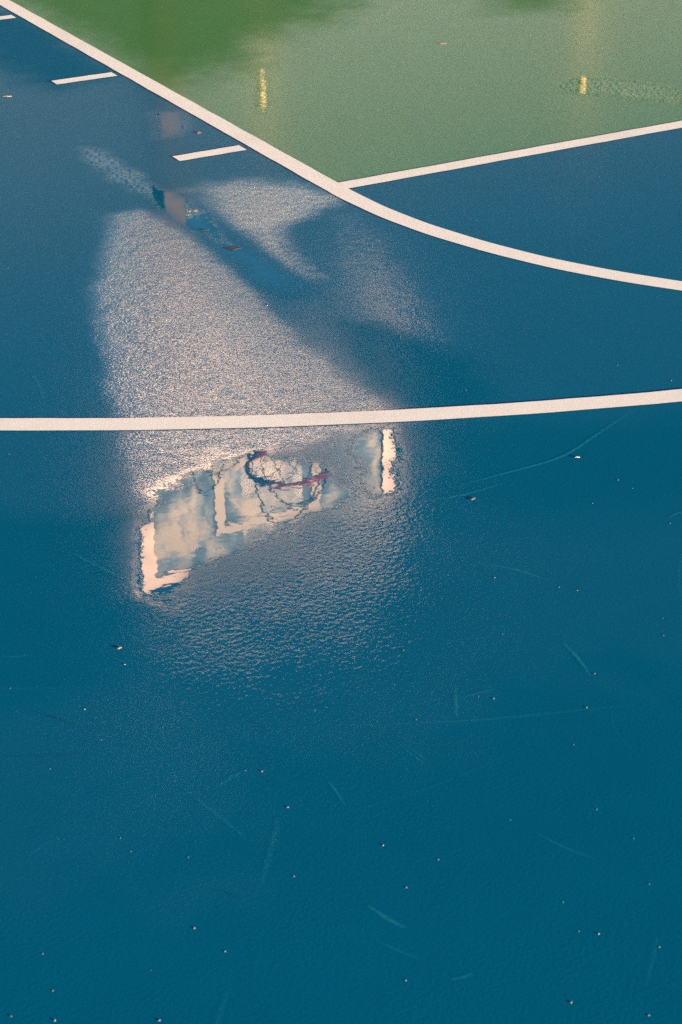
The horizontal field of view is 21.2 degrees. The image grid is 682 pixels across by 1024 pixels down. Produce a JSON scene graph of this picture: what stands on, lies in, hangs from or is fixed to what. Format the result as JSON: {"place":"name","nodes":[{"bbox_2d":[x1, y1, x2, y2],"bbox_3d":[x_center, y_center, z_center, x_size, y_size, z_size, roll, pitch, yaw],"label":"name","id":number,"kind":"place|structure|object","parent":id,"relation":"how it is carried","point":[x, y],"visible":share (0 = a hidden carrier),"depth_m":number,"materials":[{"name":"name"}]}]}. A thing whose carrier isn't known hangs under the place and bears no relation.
{"place":"outdoors","nodes":[
{"label":"outdoors","id":0,"kind":"place"},
{"bbox_2d":[0,5,681,1023],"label":"court floor","id":1,"kind":"structure","parent":0,"point":[316,663],"depth_m":3.16,"materials":[{"name":"blue paint"}]},
{"bbox_2d":[0,15,15,19],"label":"lane mark","id":2,"kind":"object","parent":1,"relation":"on","point":[6,17],"visible":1,"depth_m":7.09,"materials":[{"name":"white paint"}]},
{"bbox_2d":[52,72,116,83],"bbox_3d":[-0.885,-1.496,6.271,0.223,0.001,0.057,-15,31,-25],"label":"lane mark","id":3,"kind":"object","parent":1,"relation":"on","point":[87,77],"visible":1,"depth_m":6.27,"materials":[{"name":"white paint"}]},
{"bbox_2d":[0,0,346,190],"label":"lane line","id":4,"kind":"object","parent":1,"relation":"on","point":[303,170],"visible":1,"depth_m":5.98,"materials":[{"name":"white paint"}]},
{"bbox_2d":[173,145,245,160],"bbox_3d":[-0.397,-1.084,5.489,0.223,0.001,0.057,-15,31,-25],"label":"lane mark","id":5,"kind":"object","parent":1,"relation":"on","point":[194,155],"visible":1,"depth_m":5.49,"materials":[{"name":"white paint"}]},
{"bbox_2d":[225,246,241,249],"bbox_3d":[-0.282,-0.689,4.748,0.043,0.002,0.024,-18,33,-29],"label":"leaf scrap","id":6,"kind":"object","parent":1,"relation":"on","point":[232,248],"visible":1,"depth_m":4.75,"materials":[{"name":"plant"}]},
{"bbox_2d":[80,111,403,603],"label":"puddle","id":7,"kind":"object","parent":1,"relation":"on","point":[231,505],"visible":1,"depth_m":3.53,"materials":[{"name":"clear liquid"}]},
{"bbox_2d":[0,389,681,429],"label":"three point line","id":8,"kind":"object","parent":1,"relation":"on","point":[358,417],"visible":1,"depth_m":3.83,"materials":[{"name":"white paint"}]},
{"bbox_2d":[329,188,681,289],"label":"circle line","id":9,"kind":"object","parent":1,"relation":"on","point":[359,200],"visible":1,"depth_m":4.73,"materials":[{"name":"white paint"}]},
{"bbox_2d":[339,121,681,187],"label":"free throw line","id":10,"kind":"object","parent":1,"relation":"on","point":[498,157],"visible":1,"depth_m":5.44,"materials":[{"name":"white paint"}]},
{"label":"apron","id":11,"kind":"structure","parent":0,"visible":0},
{"bbox_2d":[10,0,681,182],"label":"green court surface","id":12,"kind":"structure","parent":11,"relation":"on","point":[363,88],"depth_m":6.40,"materials":[{"name":"green paint"}]},
{"bbox_2d":[252,3,681,113],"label":"puddle","id":13,"kind":"object","parent":12,"relation":"on","point":[630,88],"visible":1,"depth_m":6.10,"materials":[{"name":"liquid"}]}
]}

